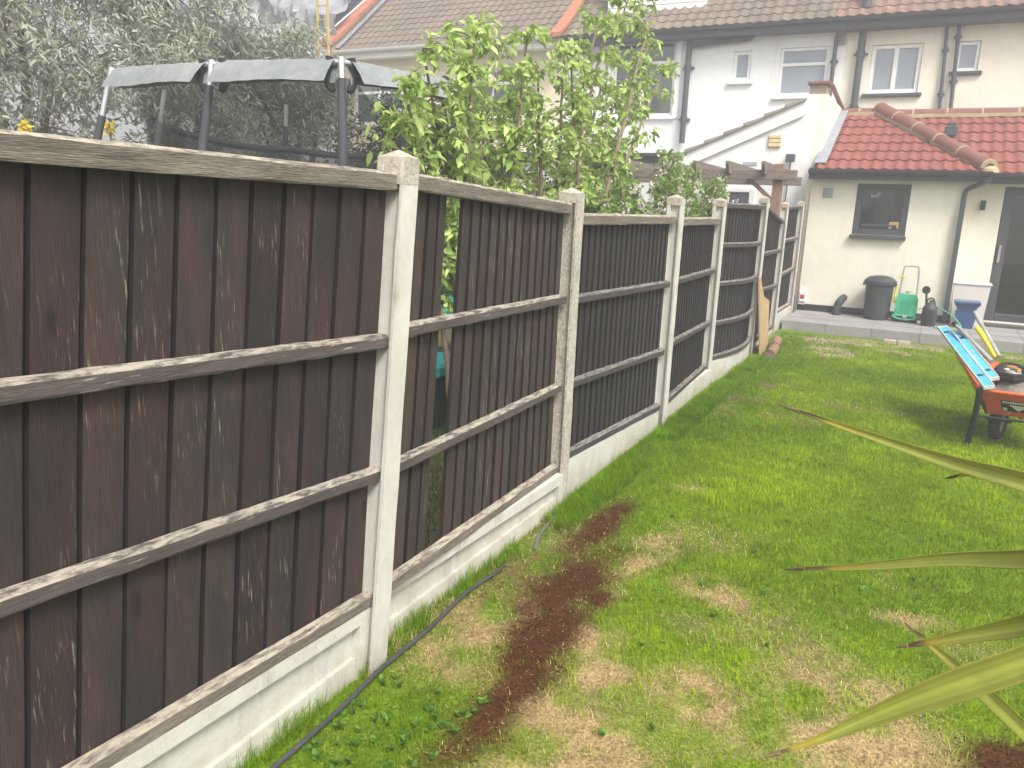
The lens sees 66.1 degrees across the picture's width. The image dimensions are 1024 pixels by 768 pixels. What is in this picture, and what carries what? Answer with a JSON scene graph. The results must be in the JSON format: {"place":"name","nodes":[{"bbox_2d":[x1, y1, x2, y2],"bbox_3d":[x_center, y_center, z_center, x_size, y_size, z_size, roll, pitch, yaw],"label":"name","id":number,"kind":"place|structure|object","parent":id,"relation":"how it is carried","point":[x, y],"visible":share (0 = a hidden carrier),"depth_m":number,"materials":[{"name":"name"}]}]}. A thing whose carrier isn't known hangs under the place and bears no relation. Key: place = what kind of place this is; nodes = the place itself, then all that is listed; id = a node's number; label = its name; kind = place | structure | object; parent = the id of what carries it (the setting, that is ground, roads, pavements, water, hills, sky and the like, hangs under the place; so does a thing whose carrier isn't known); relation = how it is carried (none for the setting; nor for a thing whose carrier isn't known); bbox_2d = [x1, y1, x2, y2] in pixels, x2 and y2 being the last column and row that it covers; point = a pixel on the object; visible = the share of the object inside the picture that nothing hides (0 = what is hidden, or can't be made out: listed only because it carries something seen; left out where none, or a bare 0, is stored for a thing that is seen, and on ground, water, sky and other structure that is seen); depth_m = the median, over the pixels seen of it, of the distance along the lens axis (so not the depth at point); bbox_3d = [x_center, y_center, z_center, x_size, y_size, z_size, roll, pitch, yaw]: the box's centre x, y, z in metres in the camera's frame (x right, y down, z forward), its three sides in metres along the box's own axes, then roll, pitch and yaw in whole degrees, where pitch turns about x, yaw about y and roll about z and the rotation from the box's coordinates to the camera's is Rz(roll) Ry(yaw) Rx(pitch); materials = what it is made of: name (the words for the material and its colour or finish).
{"place":"outdoors","nodes":[
{"label":"outdoors","id":0,"kind":"place"},
{"bbox_2d":[0,0,148,143],"label":"sky","id":1,"kind":"structure","parent":0,"point":[124,128],"materials":[{"name":"white"}]},
{"bbox_2d":[402,328,451,563],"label":"ground","id":2,"kind":"structure","parent":0,"point":[437,517],"depth_m":4.73,"materials":[{"name":"green plant"}]},
{"bbox_2d":[17,119,33,131],"bbox_3d":[-4.081,-1.106,6.786,0.116,2.248,0.114,9,15,27],"label":"yellow flower","id":3,"kind":"object","parent":2,"relation":"on","point":[24,126],"visible":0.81,"depth_m":6.53,"materials":[{"name":"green plant"}]},
{"bbox_2d":[0,0,179,140],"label":"olive tree","id":4,"kind":"object","parent":2,"relation":"on","point":[24,60],"visible":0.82,"depth_m":9.19,"materials":[{"name":"green plant"}]},
{"bbox_2d":[103,120,115,140],"bbox_3d":[-3.574,-1.208,7.178,0.122,2.299,0.096,9,15,27],"label":"yellow flower","id":5,"kind":"object","parent":2,"relation":"on","point":[110,130],"visible":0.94,"depth_m":6.93,"materials":[{"name":"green plant"}]},
{"bbox_2d":[29,0,268,143],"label":"olive tree","id":6,"kind":"object","parent":2,"relation":"on","point":[182,39],"visible":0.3,"depth_m":10.03,"materials":[{"name":"green plant"}]},
{"bbox_2d":[121,0,365,143],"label":"scaffold","id":7,"kind":"object","parent":2,"relation":"on","point":[300,9],"visible":0.16,"depth_m":19.33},
{"bbox_2d":[316,0,329,57],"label":"ladder","id":8,"kind":"object","parent":7,"relation":"attached to","point":[327,21],"visible":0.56,"depth_m":17.99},
{"bbox_2d":[146,0,361,143],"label":"house","id":9,"kind":"structure","parent":2,"relation":"on","point":[352,4],"depth_m":20.26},
{"bbox_2d":[179,0,347,76],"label":"olive tree","id":10,"kind":"object","parent":2,"relation":"on","point":[272,50],"visible":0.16,"depth_m":11.38,"materials":[{"name":"green plant"}]},
{"bbox_2d":[93,55,484,352],"bbox_3d":[-1.942,-1.524,7.859,3.881,2.708,3.637,9,15,27],"label":"trampoline","id":11,"kind":"object","parent":2,"relation":"on","point":[310,110],"visible":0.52,"depth_m":6.14,"materials":[{"name":"grey fabric"}]},
{"bbox_2d":[362,150,419,675],"bbox_3d":[-0.475,0.207,2.857,0.112,2.047,0.317,9,15,27],"label":"fence post","id":12,"kind":"object","parent":2,"relation":"on","point":[395,300],"visible":0.66,"depth_m":2.81,"materials":[{"name":"concrete"}]},
{"bbox_2d":[432,352,449,428],"bbox_3d":[-0.663,0.040,6.278,0.500,0.520,0.500,9,15,27],"label":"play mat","id":13,"kind":"object","parent":2,"relation":"on","point":[440,408],"visible":0.18,"depth_m":6.07,"materials":[{"name":"plastic"}]},
{"bbox_2d":[368,86,533,217],"bbox_3d":[-1.129,-2.388,10.433,3.419,3.262,2.297,9,15,27],"label":"evergreen bush","id":14,"kind":"object","parent":2,"relation":"on","point":[388,102],"visible":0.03,"depth_m":9.81,"materials":[{"name":"green plant"}]},
{"bbox_2d":[365,10,554,395],"bbox_3d":[-0.317,-0.948,5.143,0.787,2.958,1.970,9,15,27],"label":"fruit tree","id":15,"kind":"object","parent":2,"relation":"on","point":[464,161],"visible":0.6,"depth_m":4.79,"materials":[{"name":"green plant"}]},
{"bbox_2d":[332,0,674,194],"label":"house","id":16,"kind":"structure","parent":2,"relation":"on","point":[387,33],"depth_m":18.13,"materials":[{"name":"beige paint"}]},
{"bbox_2d":[320,0,385,57],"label":"roof party wall","id":17,"kind":"structure","parent":16,"relation":"on","point":[348,27],"depth_m":19.14,"materials":[{"name":"brick"}]},
{"bbox_2d":[364,88,401,101],"bbox_3d":[-3.173,-6.794,18.852,1.396,1.096,0.065,9,15,27],"label":"window","id":18,"kind":"structure","parent":16,"relation":"in","point":[375,92],"depth_m":18.80,"materials":[{"name":"white plastic"}]},
{"bbox_2d":[464,64,524,120],"bbox_3d":[-0.456,-6.429,17.402,1.740,1.158,0.160,9,15,27],"label":"window","id":19,"kind":"structure","parent":16,"relation":"in","point":[501,83],"depth_m":17.26,"materials":[{"name":"white plastic"}]},
{"bbox_2d":[549,0,585,53],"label":"roof ridge wall","id":20,"kind":"structure","parent":16,"relation":"on","point":[563,23],"depth_m":16.22,"materials":[{"name":"brick"}]},
{"bbox_2d":[551,187,584,501],"bbox_3d":[0.286,-0.104,4.461,0.115,1.962,0.128,9,15,27],"label":"fence post","id":21,"kind":"object","parent":2,"relation":"on","point":[567,318],"visible":0.68,"depth_m":4.39,"materials":[{"name":"concrete"}]},
{"bbox_2d":[476,152,672,213],"bbox_3d":[1.444,-3.324,16.093,4.480,2.630,1.608,9,15,27],"label":"garden room","id":22,"kind":"object","parent":2,"relation":"on","point":[650,158],"visible":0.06,"depth_m":14.77,"materials":[{"name":"white paint"}]},
{"bbox_2d":[512,151,645,211],"bbox_3d":[0.590,-1.918,10.690,2.748,2.351,2.450,2,13,-2],"label":"evergreen bush","id":23,"kind":"object","parent":2,"relation":"on","point":[547,179],"depth_m":10.16,"materials":[{"name":"green plant"}]},
{"bbox_2d":[508,0,681,213],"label":"fruit tree","id":24,"kind":"object","parent":2,"relation":"on","point":[576,143],"visible":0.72,"depth_m":6.32,"materials":[{"name":"green plant"}]},
{"bbox_2d":[580,168,677,214],"bbox_3d":[0.915,-0.884,7.001,0.807,2.057,1.409,9,15,27],"label":"flowering bush","id":25,"kind":"object","parent":2,"relation":"on","point":[619,206],"visible":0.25,"depth_m":6.67,"materials":[{"name":"green plant"}]},
{"bbox_2d":[655,194,685,427],"bbox_3d":[1.199,-0.468,6.123,0.117,1.962,0.128,9,15,27],"label":"fence post","id":26,"kind":"object","parent":2,"relation":"on","point":[676,205],"visible":0.72,"depth_m":6.06,"materials":[{"name":"concrete"}]},
{"bbox_2d":[630,146,711,216],"bbox_3d":[1.504,-1.244,8.102,0.764,2.288,1.424,9,15,27],"label":"flowering bush","id":27,"kind":"object","parent":2,"relation":"on","point":[681,190],"visible":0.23,"depth_m":7.70,"materials":[{"name":"green plant"}]},
{"bbox_2d":[592,160,801,216],"bbox_3d":[2.775,-2.160,12.052,3.080,2.320,2.180,9,15,27],"label":"pergola","id":28,"kind":"object","parent":2,"relation":"on","point":[777,177],"visible":0.47,"depth_m":10.76,"materials":[{"name":"brown wood"}]},
{"bbox_2d":[684,177,730,216],"bbox_3d":[2.130,-1.327,9.092,0.794,2.035,1.165,4,13,8],"label":"flowering bush","id":29,"kind":"object","parent":2,"relation":"on","point":[714,188],"visible":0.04,"depth_m":8.61,"materials":[{"name":"green plant"}]},
{"bbox_2d":[702,197,727,384],"bbox_3d":[1.929,-0.801,7.632,0.114,1.962,0.125,9,15,27],"label":"fence post","id":30,"kind":"object","parent":2,"relation":"on","point":[720,207],"visible":0.66,"depth_m":7.56,"materials":[{"name":"concrete"}]},
{"bbox_2d":[692,172,737,215],"bbox_3d":[2.520,-1.536,9.860,0.698,2.111,1.193,9,15,27],"label":"flowering bush","id":31,"kind":"object","parent":2,"relation":"on","point":[716,179],"visible":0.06,"depth_m":9.33,"materials":[{"name":"green plant"}]},
{"bbox_2d":[668,98,806,207],"bbox_3d":[4.138,-3.168,14.159,2.158,3.397,2.483,9,15,27],"label":"lean to","id":32,"kind":"object","parent":2,"relation":"on","point":[774,137],"visible":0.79,"depth_m":12.73,"materials":[{"name":"paint"}]},
{"bbox_2d":[724,188,755,203],"bbox_3d":[3.731,-2.398,13.190,0.520,1.720,0.029,9,15,27],"label":"side door","id":33,"kind":"structure","parent":32,"relation":"in","point":[748,195],"depth_m":13.00,"materials":[{"name":"white plastic"}]},
{"bbox_2d":[784,154,795,201],"bbox_3d":[4.395,-2.838,12.670,0.140,1.660,0.100,9,15,27],"label":"flood light","id":34,"kind":"object","parent":32,"relation":"attached to","point":[790,158],"visible":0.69,"depth_m":12.46,"materials":[{"name":"grey metal"}]},
{"bbox_2d":[748,196,769,353],"bbox_3d":[2.908,-1.216,9.409,0.116,2.012,0.125,9,15,27],"label":"fence post","id":35,"kind":"object","parent":2,"relation":"on","point":[764,200],"visible":0.56,"depth_m":9.33,"materials":[{"name":"concrete"}]},
{"bbox_2d":[769,202,789,333],"bbox_3d":[3.685,-1.528,10.947,0.116,1.962,0.127,9,15,27],"label":"fence post","id":36,"kind":"object","parent":2,"relation":"on","point":[784,211],"visible":0.64,"depth_m":10.89,"materials":[{"name":"concrete"}]},
{"bbox_2d":[775,306,790,330],"bbox_3d":[4.000,-0.915,11.725,0.052,0.370,1.336,9,15,27],"label":"gravel board","id":37,"kind":"object","parent":2,"relation":"on","point":[783,314],"visible":0.34,"depth_m":11.59,"materials":[{"name":"concrete"}]},
{"bbox_2d":[777,206,801,312],"bbox_3d":[4.028,-1.838,11.531,0.066,1.520,1.365,9,15,27],"label":"wooden fence","id":38,"kind":"object","parent":37,"relation":"on","point":[787,269],"visible":0.73,"depth_m":11.67,"materials":[{"name":"brown wood"}]},
{"bbox_2d":[788,201,804,313],"bbox_3d":[4.356,-1.813,12.178,0.116,1.992,0.125,9,15,27],"label":"fence post","id":39,"kind":"object","parent":2,"relation":"on","point":[799,225],"visible":0.61,"depth_m":12.10,"materials":[{"name":"concrete"}]},
{"bbox_2d":[792,204,805,312],"bbox_3d":[4.431,-1.851,12.328,0.100,1.900,0.130,9,15,27],"label":"timber post","id":40,"kind":"object","parent":2,"relation":"on","point":[798,260],"visible":0.24,"depth_m":12.29,"materials":[{"name":"wood"}]},
{"bbox_2d":[793,30,846,311],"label":"party wall","id":41,"kind":"structure","parent":2,"relation":"on","point":[823,108],"depth_m":12.38,"materials":[{"name":"paint"}]},
{"bbox_2d":[236,329,1023,767],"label":"lawn","id":42,"kind":"structure","parent":0,"point":[622,733],"depth_m":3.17,"materials":[{"name":"green plant"}]},
{"bbox_2d":[110,606,370,767],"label":"gravel board","id":43,"kind":"object","parent":42,"relation":"on","point":[220,733],"visible":0.53,"depth_m":2.49,"materials":[{"name":"concrete"}]},
{"bbox_2d":[0,129,399,767],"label":"wooden fence","id":44,"kind":"object","parent":43,"relation":"on","point":[192,341],"visible":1,"depth_m":2.05,"materials":[{"name":"brown wood"}]},
{"bbox_2d":[269,563,505,767],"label":"cable","id":45,"kind":"object","parent":42,"relation":"on","point":[324,722],"visible":0.99,"depth_m":2.86,"materials":[{"name":"black rubber"}]},
{"bbox_2d":[388,473,562,638],"bbox_3d":[-0.155,0.818,3.792,0.066,0.388,1.796,9,15,27],"label":"gravel board","id":46,"kind":"object","parent":42,"relation":"on","point":[438,575],"visible":0.41,"depth_m":3.71,"materials":[{"name":"concrete"}]},
{"bbox_2d":[392,174,572,589],"bbox_3d":[-0.097,-0.108,3.605,0.074,1.617,1.798,8,15,24],"label":"wooden fence","id":47,"kind":"object","parent":46,"relation":"on","point":[494,442],"visible":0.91,"depth_m":3.53,"materials":[{"name":"brown wood"}]},
{"bbox_2d":[228,355,769,767],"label":"long grass","id":48,"kind":"structure","parent":42,"relation":"on","point":[682,425],"depth_m":4.59,"materials":[{"name":"green plant"}]},
{"bbox_2d":[534,493,588,549],"bbox_3d":[0.288,0.743,4.425,0.078,0.025,0.935,8,15,24],"label":"garden hose","id":49,"kind":"object","parent":42,"relation":"on","point":[539,535],"visible":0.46,"depth_m":4.17,"materials":[{"name":"grey rubber"}]},
{"bbox_2d":[567,410,658,494],"bbox_3d":[0.705,0.461,5.460,0.052,0.370,1.834,9,15,27],"label":"gravel board","id":50,"kind":"object","parent":42,"relation":"on","point":[584,465],"visible":0.34,"depth_m":5.22,"materials":[{"name":"concrete"}]},
{"bbox_2d":[569,213,675,458],"bbox_3d":[0.744,-0.370,5.280,0.066,1.524,1.863,9,15,27],"label":"wooden fence","id":51,"kind":"object","parent":50,"relation":"on","point":[623,283],"visible":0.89,"depth_m":5.20,"materials":[{"name":"brown wood"}]},
{"bbox_2d":[303,478,967,767],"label":"lawn weeds","id":52,"kind":"object","parent":42,"relation":"on","point":[405,735],"visible":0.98,"depth_m":2.65,"materials":[{"name":"green plant"}]},
{"bbox_2d":[667,369,709,417],"bbox_3d":[1.531,0.152,7.053,0.052,0.290,1.614,9,15,27],"label":"gravel board","id":53,"kind":"object","parent":42,"relation":"on","point":[700,382],"visible":0.31,"depth_m":7.13,"materials":[{"name":"concrete"}]},
{"bbox_2d":[668,217,720,402],"bbox_3d":[1.567,-0.700,6.869,0.068,1.493,1.652,8,15,24],"label":"wooden fence","id":54,"kind":"object","parent":53,"relation":"on","point":[696,271],"visible":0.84,"depth_m":6.91,"materials":[{"name":"brown wood"}]},
{"bbox_2d":[435,334,947,642],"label":"dirt clods","id":55,"kind":"object","parent":42,"relation":"on","point":[772,414],"visible":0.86,"depth_m":7.86,"materials":[{"name":"brown soil"}]},
{"bbox_2d":[411,494,1023,767],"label":"soil crumbs","id":56,"kind":"object","parent":42,"relation":"on","point":[570,632],"visible":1,"depth_m":3.25,"materials":[{"name":"brown soil"}]},
{"bbox_2d":[710,343,749,382],"bbox_3d":[2.422,-0.234,8.675,0.122,0.350,1.974,9,15,27],"label":"gravel board","id":57,"kind":"object","parent":42,"relation":"on","point":[720,367],"visible":0.28,"depth_m":8.24,"materials":[{"name":"concrete"}]},
{"bbox_2d":[712,203,764,360],"bbox_3d":[2.473,-1.126,8.478,0.162,1.597,2.010,9,15,27],"label":"wooden fence","id":58,"kind":"object","parent":57,"relation":"on","point":[738,277],"visible":0.93,"depth_m":8.16,"materials":[{"name":"brown wood"}]},
{"bbox_2d":[758,277,768,355],"bbox_3d":[3.070,-0.850,9.607,0.133,0.940,0.580,9,15,27],"label":"strand board","id":59,"kind":"object","parent":42,"relation":"on","point":[763,311],"visible":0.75,"depth_m":9.54,"materials":[{"name":"beige wood"}]},
{"bbox_2d":[754,329,772,346],"bbox_3d":[3.248,-0.537,10.372,0.052,0.210,1.653,9,15,27],"label":"gravel board","id":60,"kind":"object","parent":42,"relation":"on","point":[757,341],"visible":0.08,"depth_m":10.23,"materials":[{"name":"concrete"}]},
{"bbox_2d":[754,208,784,342],"bbox_3d":[3.302,-1.443,10.169,0.067,1.693,1.692,8,15,25],"label":"wooden fence","id":61,"kind":"object","parent":60,"relation":"on","point":[774,222],"visible":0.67,"depth_m":10.26,"materials":[{"name":"brown wood"}]},
{"bbox_2d":[765,343,779,358],"bbox_3d":[3.116,-0.389,9.428,0.124,0.127,0.506,8,14,23],"label":"log","id":62,"kind":"object","parent":42,"relation":"on","point":[772,350],"visible":0.94,"depth_m":9.23,"materials":[{"name":"brown wood"}]},
{"bbox_2d":[769,336,781,346],"bbox_3d":[3.330,-0.511,9.957,0.132,0.135,0.508,7,14,21],"label":"log","id":63,"kind":"object","parent":42,"relation":"on","point":[777,340],"visible":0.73,"depth_m":9.91,"materials":[{"name":"brown wood"}]},
{"bbox_2d":[884,339,895,344],"bbox_3d":[5.049,-0.559,10.520,0.150,0.065,0.100,9,15,27],"label":"brick","id":64,"kind":"object","parent":42,"relation":"on","point":[891,341],"visible":0.86,"depth_m":10.47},
{"bbox_2d":[763,404,1023,757],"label":"yucca","id":65,"kind":"object","parent":42,"relation":"on","point":[985,679],"visible":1,"depth_m":0.79,"materials":[{"name":"green leaf"}]},
{"bbox_2d":[897,340,909,345],"bbox_3d":[5.199,-0.536,10.443,0.150,0.065,0.100,9,15,27],"label":"brick","id":66,"kind":"object","parent":42,"relation":"on","point":[904,343],"visible":0.92,"depth_m":10.41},
{"bbox_2d":[955,353,1023,444],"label":"wheelbarrow","id":67,"kind":"object","parent":42,"relation":"on","point":[1000,407],"visible":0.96,"depth_m":5.91,"materials":[{"name":"orange paint"}]},
{"bbox_2d":[938,325,994,389],"bbox_3d":[3.671,-0.240,6.401,0.079,0.275,1.427,5,14,13],"label":"spirit level","id":68,"kind":"object","parent":67,"relation":"on","point":[984,381],"visible":1,"depth_m":6.28,"materials":[{"name":"blue metal"}]},
{"bbox_2d":[952,331,999,380],"bbox_3d":[3.752,-0.242,6.386,0.069,0.250,0.939,4,14,10],"label":"spirit level","id":69,"kind":"object","parent":67,"relation":"on","point":[983,364],"visible":0.94,"depth_m":6.32,"materials":[{"name":"blue metal"}]},
{"bbox_2d":[952,321,994,363],"bbox_3d":[3.851,-0.354,6.585,0.041,0.259,0.600,1,13,-3],"label":"shovel","id":70,"kind":"object","parent":69,"relation":"on","point":[983,353],"visible":1,"depth_m":6.54,"materials":[{"name":"metal"}]},
{"bbox_2d":[972,311,1000,357],"bbox_3d":[4.048,-0.429,6.718,0.038,0.332,0.514,3,13,3],"label":"spade","id":71,"kind":"object","parent":67,"relation":"in","point":[985,331],"visible":0.87,"depth_m":6.70,"materials":[{"name":"metal"}]},
{"bbox_2d":[975,326,996,357],"bbox_3d":[3.975,-0.354,6.592,0.054,0.229,0.289,0,14,-9],"label":"yellow tube","id":72,"kind":"object","parent":71,"relation":"attached to","point":[980,332],"visible":1,"depth_m":6.60,"materials":[{"name":"plastic"}]},
{"bbox_2d":[990,378,1023,393],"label":"bucket rubble","id":73,"kind":"object","parent":67,"relation":"in","point":[1001,384],"visible":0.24,"depth_m":5.95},
{"bbox_2d":[993,362,1023,380],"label":"strimmer head","id":74,"kind":"object","parent":73,"relation":"on","point":[1006,370],"visible":1,"depth_m":6.00},
{"bbox_2d":[560,0,852,213],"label":"house","id":75,"kind":"structure","parent":0,"point":[742,62],"depth_m":14.97,"materials":[{"name":"white paint"}]},
{"bbox_2d":[610,42,676,119],"bbox_3d":[2.664,-6.097,15.845,1.440,1.498,0.270,9,15,27],"label":"window","id":76,"kind":"structure","parent":75,"relation":"in","point":[663,110],"depth_m":15.83,"materials":[{"name":"white plastic"}]},
{"bbox_2d":[727,51,752,84],"bbox_3d":[4.348,-5.978,14.893,0.480,0.598,0.160,9,15,27],"label":"window","id":77,"kind":"structure","parent":75,"relation":"in","point":[742,59],"depth_m":14.91,"materials":[{"name":"white plastic"}]},
{"bbox_2d":[772,46,829,99],"bbox_3d":[5.327,-5.690,14.425,0.990,0.898,0.160,9,15,27],"label":"window","id":78,"kind":"structure","parent":75,"relation":"in","point":[798,66],"depth_m":14.47,"materials":[{"name":"white plastic"}]},
{"bbox_2d":[435,505,1012,763],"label":"pale specks","id":79,"kind":"object","parent":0,"point":[565,629],"visible":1,"depth_m":3.22,"materials":[{"name":"brown soil"}]},
{"bbox_2d":[781,310,1023,353],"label":"patio","id":80,"kind":"structure","parent":0,"point":[1009,343],"depth_m":11.04,"materials":[{"name":"white concrete"}]},
{"bbox_2d":[832,294,846,314],"bbox_3d":[5.068,-1.212,12.168,0.313,0.341,0.137,-10,18,-42],"label":"soil pipe","id":81,"kind":"object","parent":80,"relation":"on","point":[840,300],"visible":0.97,"depth_m":12.08,"materials":[{"name":"black plastic"}]},
{"bbox_2d":[863,275,897,320],"bbox_3d":[5.477,-1.297,11.771,0.470,0.650,0.448,9,15,27],"label":"dustbin","id":82,"kind":"object","parent":80,"relation":"on","point":[879,289],"visible":1,"depth_m":11.63,"materials":[{"name":"black plastic"}]},
{"bbox_2d":[891,265,919,322],"bbox_3d":[5.800,-1.321,11.540,0.363,0.823,0.243,9,15,27],"label":"hose cart","id":83,"kind":"object","parent":80,"relation":"on","point":[906,305],"visible":1,"depth_m":11.52,"materials":[{"name":"plastic"}]},
{"bbox_2d":[920,286,937,326],"bbox_3d":[5.963,-1.112,11.256,0.239,0.559,0.204,9,15,27],"label":"sprayer","id":84,"kind":"object","parent":80,"relation":"on","point":[929,314],"visible":1,"depth_m":11.21,"materials":[{"name":"black plastic"}]},
{"bbox_2d":[918,306,961,330],"bbox_3d":[6.052,-0.943,11.157,0.294,0.275,0.708,-3,14,-19],"label":"hose","id":85,"kind":"object","parent":80,"relation":"on","point":[950,315],"visible":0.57,"depth_m":11.07,"materials":[{"name":"green rubber"}]},
{"bbox_2d":[954,299,980,328],"bbox_3d":[6.464,-0.994,11.221,0.330,0.380,0.330,9,15,27],"label":"planter","id":86,"kind":"object","parent":80,"relation":"on","point":[964,317],"visible":0.92,"depth_m":11.11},
{"bbox_2d":[950,280,992,325],"bbox_3d":[6.708,-1.184,11.559,0.505,0.610,0.375,9,15,27],"label":"storage tub","id":87,"kind":"object","parent":80,"relation":"on","point":[970,290],"visible":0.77,"depth_m":11.38,"materials":[{"name":"white plastic"}]},
{"bbox_2d":[840,0,1023,288],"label":"house","id":88,"kind":"structure","parent":0,"point":[922,54],"depth_m":13.37,"materials":[{"name":"white paint"}]},
{"bbox_2d":[861,43,923,97],"bbox_3d":[6.678,-5.466,13.741,0.950,0.868,0.160,9,15,27],"label":"window","id":89,"kind":"structure","parent":88,"relation":"in","point":[894,69],"depth_m":13.76,"materials":[{"name":"white plastic"}]},
{"bbox_2d":[948,41,981,75],"bbox_3d":[7.645,-5.468,13.215,0.490,0.538,0.160,9,15,27],"label":"window","id":90,"kind":"structure","parent":88,"relation":"in","point":[969,51],"depth_m":13.22,"materials":[{"name":"white plastic"}]},
{"bbox_2d":[947,311,1023,329],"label":"extension floor","id":91,"kind":"structure","parent":0,"point":[1006,326],"depth_m":11.56,"materials":[{"name":"grey concrete"}]},
{"bbox_2d":[797,102,1023,325],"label":"extension","id":92,"kind":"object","parent":91,"relation":"on","point":[947,170],"visible":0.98,"depth_m":11.81,"materials":[{"name":"white paint"}]},
{"bbox_2d":[798,290,806,304],"bbox_3d":[4.612,-1.375,12.507,0.110,0.215,0.069,9,15,27],"label":"socket box","id":93,"kind":"object","parent":92,"relation":"attached to","point":[802,297],"visible":1,"depth_m":12.48,"materials":[{"name":"white plastic"}]},
{"bbox_2d":[849,183,911,240],"bbox_3d":[5.524,-2.579,11.790,0.775,0.808,0.160,9,15,27],"label":"window","id":94,"kind":"structure","parent":92,"relation":"in","point":[857,232],"depth_m":11.80,"materials":[{"name":"grey plastic"}]},
{"bbox_2d":[889,222,898,228],"bbox_3d":[5.713,-2.371,11.779,0.125,0.100,0.006,9,15,27],"label":"card","id":95,"kind":"object","parent":92,"relation":"attached to","point":[894,223],"visible":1,"depth_m":11.77,"materials":[{"name":"yellow paper"}]},
{"bbox_2d":[888,190,904,229],"bbox_3d":[5.940,-2.145,12.267,0.200,2.000,0.050,9,15,27],"label":"curtain strip","id":96,"kind":"object","parent":92,"relation":"attached to","point":[897,205],"depth_m":12.12,"materials":[{"name":"grey fabric"}]},
{"bbox_2d":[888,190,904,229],"bbox_3d":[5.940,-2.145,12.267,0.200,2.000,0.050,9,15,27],"label":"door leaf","id":97,"kind":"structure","parent":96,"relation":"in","point":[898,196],"depth_m":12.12,"materials":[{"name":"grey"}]},
{"bbox_2d":[979,200,985,209],"bbox_3d":[6.880,-2.610,11.501,0.070,0.140,0.113,9,15,27],"label":"wall light","id":98,"kind":"object","parent":92,"relation":"attached to","point":[982,204],"visible":1,"depth_m":11.46,"materials":[{"name":"black plastic"}]},
{"bbox_2d":[983,187,1023,322],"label":"sliding door","id":99,"kind":"structure","parent":92,"relation":"in","point":[1010,192],"depth_m":11.58,"materials":[{"name":"grey metal"}]},
{"bbox_2d":[995,263,1023,314],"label":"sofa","id":100,"kind":"object","parent":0,"point":[1009,300],"visible":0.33,"depth_m":12.70,"materials":[{"name":"grey"}]}
]}

